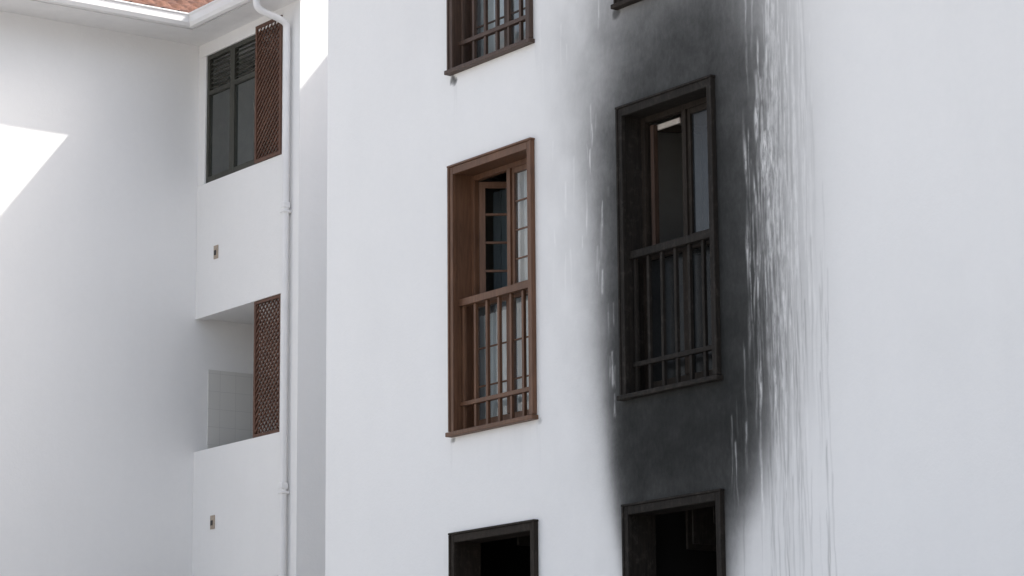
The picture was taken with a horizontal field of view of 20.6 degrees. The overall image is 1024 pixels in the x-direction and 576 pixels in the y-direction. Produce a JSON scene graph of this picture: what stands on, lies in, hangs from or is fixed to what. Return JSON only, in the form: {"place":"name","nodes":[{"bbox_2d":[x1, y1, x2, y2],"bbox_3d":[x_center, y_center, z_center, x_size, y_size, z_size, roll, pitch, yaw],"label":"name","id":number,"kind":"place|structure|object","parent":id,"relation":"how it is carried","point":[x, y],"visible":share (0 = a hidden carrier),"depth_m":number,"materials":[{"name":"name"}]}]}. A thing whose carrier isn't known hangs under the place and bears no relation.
{"place":"outdoors","nodes":[
{"label":"outdoors","id":0,"kind":"place"},
{"bbox_2d":[479,113,683,316],"bbox_3d":[1.577,0.291,23.504,3.755,2.800,2.950,8,-14,-35],"label":"room","id":1,"kind":"object","parent":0,"point":[671,225],"depth_m":21.65,"materials":[{"name":"paint"}]},
{"bbox_2d":[480,310,507,419],"bbox_3d":[-0.159,0.648,22.667,0.055,0.900,0.545,8,-14,-35],"label":"curtain","id":2,"kind":"object","parent":1,"relation":"hanging from","point":[493,362],"visible":0.37,"depth_m":22.65,"materials":[{"name":"white fabric"}]},
{"bbox_2d":[493,189,506,312],"bbox_3d":[0.078,0.147,23.105,0.055,2.050,0.785,8,-14,-35],"label":"window pane","id":3,"kind":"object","parent":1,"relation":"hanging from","point":[500,232],"visible":0.1,"depth_m":23.44,"materials":[{"name":"glass"}]},
{"bbox_2d":[516,170,528,411],"bbox_3d":[0.232,-0.027,22.237,0.054,2.050,0.795,8,-14,-35],"label":"curtain","id":4,"kind":"object","parent":1,"relation":"hanging from","point":[522,233],"visible":0.07,"depth_m":22.46,"materials":[{"name":"white fabric"}]},
{"bbox_2d":[481,511,716,575],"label":"room","id":5,"kind":"object","parent":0,"point":[511,557],"depth_m":21.16,"materials":[{"name":"black"}]},
{"label":"ground","id":6,"kind":"structure","parent":0,"visible":0},
{"bbox_2d":[0,0,327,575],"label":"walls","id":7,"kind":"structure","parent":6,"relation":"on","point":[117,225],"depth_m":30.53,"materials":[{"name":"white paint"}]},
{"bbox_2d":[0,0,296,45],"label":"soffit","id":8,"kind":"structure","parent":7,"relation":"attached to","point":[226,23],"depth_m":30.96,"materials":[{"name":"paint"}]},
{"bbox_2d":[122,0,213,12],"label":"tiled roof","id":9,"kind":"structure","parent":7,"relation":"on","point":[187,6],"depth_m":31.64,"materials":[{"name":"tile"}]},
{"bbox_2d":[210,515,214,529],"bbox_3d":[-3.256,2.543,30.547,0.020,0.150,0.090,8,-14,-35],"label":"outlet box","id":10,"kind":"object","parent":7,"relation":"attached to","point":[212,521],"visible":1,"depth_m":30.53,"materials":[{"name":"plastic"}]},
{"bbox_2d":[214,245,217,258],"bbox_3d":[-3.279,-0.399,31.131,0.020,0.150,0.090,8,-14,-35],"label":"outlet box","id":11,"kind":"object","parent":7,"relation":"attached to","point":[215,251],"visible":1,"depth_m":31.12,"materials":[{"name":"plastic"}]},
{"bbox_2d":[197,35,261,186],"bbox_3d":[-3.124,-1.968,31.326,0.116,1.484,1.287,8,-14,-35],"label":"louvred screen","id":12,"kind":"object","parent":7,"relation":"on","point":[208,91],"visible":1,"depth_m":31.56,"materials":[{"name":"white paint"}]},
{"bbox_2d":[193,30,279,451],"bbox_3d":[-2.162,2.471,30.615,1.820,10.530,2.100,8,-14,-35],"label":"balcony recess","id":13,"kind":"object","parent":7,"relation":"attached to","point":[225,342],"visible":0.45,"depth_m":31.64,"materials":[{"name":"white paint"}]},
{"bbox_2d":[207,370,278,448],"bbox_3d":[-2.702,3.444,31.330,1.630,4.990,0.012,8,-14,-35],"label":"tiled dado","id":14,"kind":"object","parent":13,"relation":"attached to","point":[230,410],"visible":0.14,"depth_m":31.43,"materials":[{"name":"tile"}]},
{"bbox_2d":[253,60,278,158],"bbox_3d":[-2.353,-1.466,31.291,0.001,2.500,2.078,8,-14,-35],"label":"partition","id":15,"kind":"object","parent":13,"relation":"attached to","point":[263,117],"depth_m":32.01,"materials":[{"name":"paint"}]},
{"bbox_2d":[253,294,280,437],"bbox_3d":[-2.593,0.834,30.001,0.045,1.484,0.567,8,-14,-35],"label":"lattice screen","id":16,"kind":"object","parent":7,"relation":"attached to","point":[257,390],"visible":1,"depth_m":30.02,"materials":[{"name":"brown wood"}]},
{"bbox_2d":[254,15,282,163],"bbox_3d":[-2.636,-2.155,30.569,0.045,1.545,0.547,8,-14,-35],"label":"lattice screen","id":17,"kind":"object","parent":7,"relation":"attached to","point":[259,118],"visible":0.99,"depth_m":30.56,"materials":[{"name":"brown wood"}]},
{"bbox_2d":[253,0,291,575],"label":"drainpipe","id":18,"kind":"object","parent":7,"relation":"attached to","point":[285,211],"visible":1,"depth_m":29.71,"materials":[{"name":"white paint"}]},
{"bbox_2d":[325,0,1023,575],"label":"facade","id":19,"kind":"structure","parent":6,"relation":"on","point":[857,408],"depth_m":19.85,"materials":[{"name":"white paint"}]},
{"bbox_2d":[444,38,534,75],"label":"sill","id":20,"kind":"structure","parent":19,"relation":"attached to","point":[490,56],"depth_m":22.60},
{"bbox_2d":[455,0,469,66],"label":"lining","id":21,"kind":"object","parent":20,"relation":"on","point":[458,30],"visible":0.25,"depth_m":23.20,"materials":[{"name":"brown wood"}]},
{"bbox_2d":[470,0,513,60],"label":"window","id":22,"kind":"structure","parent":21,"relation":"attached to","point":[505,19],"depth_m":22.85,"materials":[{"name":"brown wood"}]},
{"bbox_2d":[470,0,513,60],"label":"window frame","id":23,"kind":"structure","parent":22,"relation":"in","point":[505,1],"depth_m":22.85,"materials":[{"name":"brown wood"}]},
{"bbox_2d":[477,7,524,28],"bbox_3d":[0.134,-3.027,23.145,0.435,1.710,0.988,8,-14,-35],"label":"casement leaf","id":24,"kind":"object","parent":22,"relation":"attached to","point":[502,17],"visible":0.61,"depth_m":22.95,"materials":[{"name":"brown wood"}]},
{"bbox_2d":[446,0,532,69],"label":"casing","id":25,"kind":"object","parent":20,"relation":"on","point":[450,6],"visible":1,"depth_m":23.11,"materials":[{"name":"brown wood"}]},
{"bbox_2d":[459,0,524,63],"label":"railing","id":26,"kind":"object","parent":20,"relation":"on","point":[508,25],"visible":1,"depth_m":22.85,"materials":[{"name":"brown wood"}]},
{"bbox_2d":[445,414,538,437],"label":"sill","id":27,"kind":"structure","parent":19,"relation":"attached to","point":[498,424],"depth_m":22.02,"materials":[{"name":"brown wood"}]},
{"bbox_2d":[456,150,526,429],"bbox_3d":[-0.053,0.033,22.364,0.236,2.188,1.126,8,-14,-35],"label":"lining","id":28,"kind":"object","parent":27,"relation":"on","point":[463,243],"visible":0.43,"depth_m":22.78,"materials":[{"name":"brown wood"}]},
{"bbox_2d":[471,158,528,426],"bbox_3d":[-0.006,0.028,22.399,0.060,2.089,1.048,8,-14,-35],"label":"window","id":29,"kind":"structure","parent":28,"relation":"attached to","point":[512,170],"depth_m":22.51,"materials":[{"name":"brown wood"}]},
{"bbox_2d":[471,158,528,426],"bbox_3d":[-0.006,0.028,22.399,0.060,2.089,1.048,8,-14,-35],"label":"window frame","id":30,"kind":"structure","parent":29,"relation":"in","point":[512,169],"depth_m":22.51,"materials":[{"name":"brown wood"}]},
{"bbox_2d":[478,182,528,387],"bbox_3d":[0.158,-0.084,22.561,0.435,1.710,0.988,8,-14,-35],"label":"casement leaf","id":31,"kind":"object","parent":29,"relation":"attached to","point":[483,186],"visible":0.41,"depth_m":22.90,"materials":[{"name":"brown wood"}]},
{"bbox_2d":[447,137,536,431],"bbox_3d":[-0.169,-0.012,22.289,0.047,2.188,1.162,8,-14,-35],"label":"casing","id":32,"kind":"object","parent":27,"relation":"on","point":[455,169],"visible":1,"depth_m":22.50,"materials":[{"name":"brown wood"}]},
{"bbox_2d":[458,280,528,428],"bbox_3d":[-0.096,0.542,22.229,0.070,1.080,1.048,8,-14,-35],"label":"railing","id":33,"kind":"object","parent":27,"relation":"on","point":[510,291],"visible":0.91,"depth_m":22.28,"materials":[{"name":"brown wood"}]},
{"bbox_2d":[611,0,641,9],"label":"sill","id":34,"kind":"structure","parent":19,"relation":"attached to","point":[619,5],"depth_m":21.23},
{"bbox_2d":[616,374,722,400],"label":"sill","id":35,"kind":"structure","parent":19,"relation":"attached to","point":[672,387],"depth_m":20.25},
{"bbox_2d":[615,74,720,394],"bbox_3d":[1.127,-0.374,20.517,0.047,2.188,1.132,8,-14,-35],"label":"casing","id":36,"kind":"object","parent":35,"relation":"on","point":[707,82],"visible":1,"depth_m":20.71,"materials":[{"name":"black wood"}]},
{"bbox_2d":[629,229,711,391],"bbox_3d":[1.201,0.180,20.457,0.070,1.080,1.018,8,-14,-35],"label":"railing","id":37,"kind":"object","parent":35,"relation":"on","point":[676,244],"visible":0.91,"depth_m":20.50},
{"bbox_2d":[625,89,720,392],"bbox_3d":[1.243,-0.330,20.593,0.236,2.188,1.096,8,-14,-35],"label":"lining","id":38,"kind":"object","parent":35,"relation":"on","point":[633,181],"visible":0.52,"depth_m":21.00,"materials":[{"name":"black wood"}]},
{"bbox_2d":[641,97,712,389],"bbox_3d":[1.290,-0.334,20.628,0.060,2.089,1.018,8,-14,-35],"label":"burnt window","id":39,"kind":"structure","parent":38,"relation":"attached to","point":[687,110],"depth_m":20.75,"materials":[{"name":"black wood"}]},
{"bbox_2d":[650,125,659,244],"bbox_3d":[1.069,-0.748,21.028,0.040,0.960,0.040,8,-14,-35],"label":"unburnt stile","id":40,"kind":"object","parent":39,"relation":"attached to","point":[654,183],"visible":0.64,"depth_m":21.02,"materials":[{"name":"brown wood"}]},
{"bbox_2d":[657,118,680,130],"bbox_3d":[1.154,-1.220,21.043,0.015,0.040,0.330,8,-14,-35],"label":"fallen blind","id":41,"kind":"object","parent":40,"relation":"attached to","point":[669,123],"visible":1,"depth_m":21.01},
{"bbox_2d":[649,125,681,244],"bbox_3d":[1.261,-0.740,21.164,0.453,0.985,0.035,1,-11,-9],"label":"casement leaf","id":42,"kind":"object","parent":39,"relation":"attached to","point":[674,129],"visible":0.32,"depth_m":21.22,"materials":[{"name":"brown wood"}]},
{"bbox_2d":[641,97,712,389],"bbox_3d":[1.290,-0.334,20.628,0.060,2.089,1.018,8,-14,-35],"label":"window frame","id":43,"kind":"structure","parent":39,"relation":"in","point":[686,110],"depth_m":20.74,"materials":[{"name":"black wood"}]},
{"bbox_2d":[652,109,711,381],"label":"glass panes","id":44,"kind":"object","parent":39,"relation":"attached to","point":[700,171],"visible":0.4,"depth_m":20.62,"materials":[{"name":"grey glass"}]},
{"bbox_3d":[-0.078,4.035,21.531,0.222,0.036,1.185,8,-14,-35],"label":"sill","id":45,"kind":"object","parent":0,"visible":0},
{"bbox_2d":[448,519,538,575],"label":"casing","id":46,"kind":"object","parent":45,"relation":"on","point":[455,538],"visible":1,"depth_m":21.84,"materials":[{"name":"black wood"}]},
{"bbox_2d":[457,531,529,575],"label":"lining","id":47,"kind":"object","parent":45,"relation":"on","point":[468,558],"visible":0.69,"depth_m":22.36,"materials":[{"name":"brown wood"}]},
{"bbox_3d":[1.218,3.673,19.759,0.222,0.036,1.155,8,-14,-35],"label":"sill","id":48,"kind":"object","parent":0,"visible":0},
{"bbox_2d":[631,502,714,575],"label":"lining","id":49,"kind":"object","parent":48,"relation":"on","point":[643,528],"visible":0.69,"depth_m":20.57,"materials":[{"name":"black wood"}]},
{"bbox_2d":[621,488,725,575],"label":"casing","id":50,"kind":"object","parent":48,"relation":"on","point":[716,496],"visible":1,"depth_m":20.07,"materials":[{"name":"black wood"}]},
{"bbox_3d":[2.897,2.871,21.148,3.755,2.800,2.920,8,-14,-35],"label":"room","id":51,"kind":"object","parent":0,"visible":0},
{"bbox_2d":[685,506,715,550],"bbox_3d":[2.274,2.326,20.798,2.078,1.758,1.331,8,-14,-35],"label":"sash","id":52,"kind":"object","parent":51,"relation":"on","point":[700,528],"visible":0.08,"depth_m":20.53,"materials":[{"name":"black wood"}]},
{"bbox_3d":[1.553,-2.652,24.088,3.755,2.800,2.950,8,-14,-35],"label":"room","id":53,"kind":"object","parent":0,"visible":0},
{"bbox_2d":[478,0,525,56],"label":"curtain","id":54,"kind":"object","parent":53,"relation":"hanging from","point":[491,17],"depth_m":23.18,"materials":[{"name":"white fabric"}]},
{"bbox_3d":[-7.769,-3.729,27.378,11.630,0.140,1.720,8,-14,-35],"label":"fascia","id":55,"kind":"object","parent":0,"visible":0},
{"bbox_2d":[36,0,251,28],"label":"gutter","id":56,"kind":"object","parent":55,"relation":"attached to","point":[204,14],"visible":1,"depth_m":30.79,"materials":[{"name":"white paint"}]}
]}

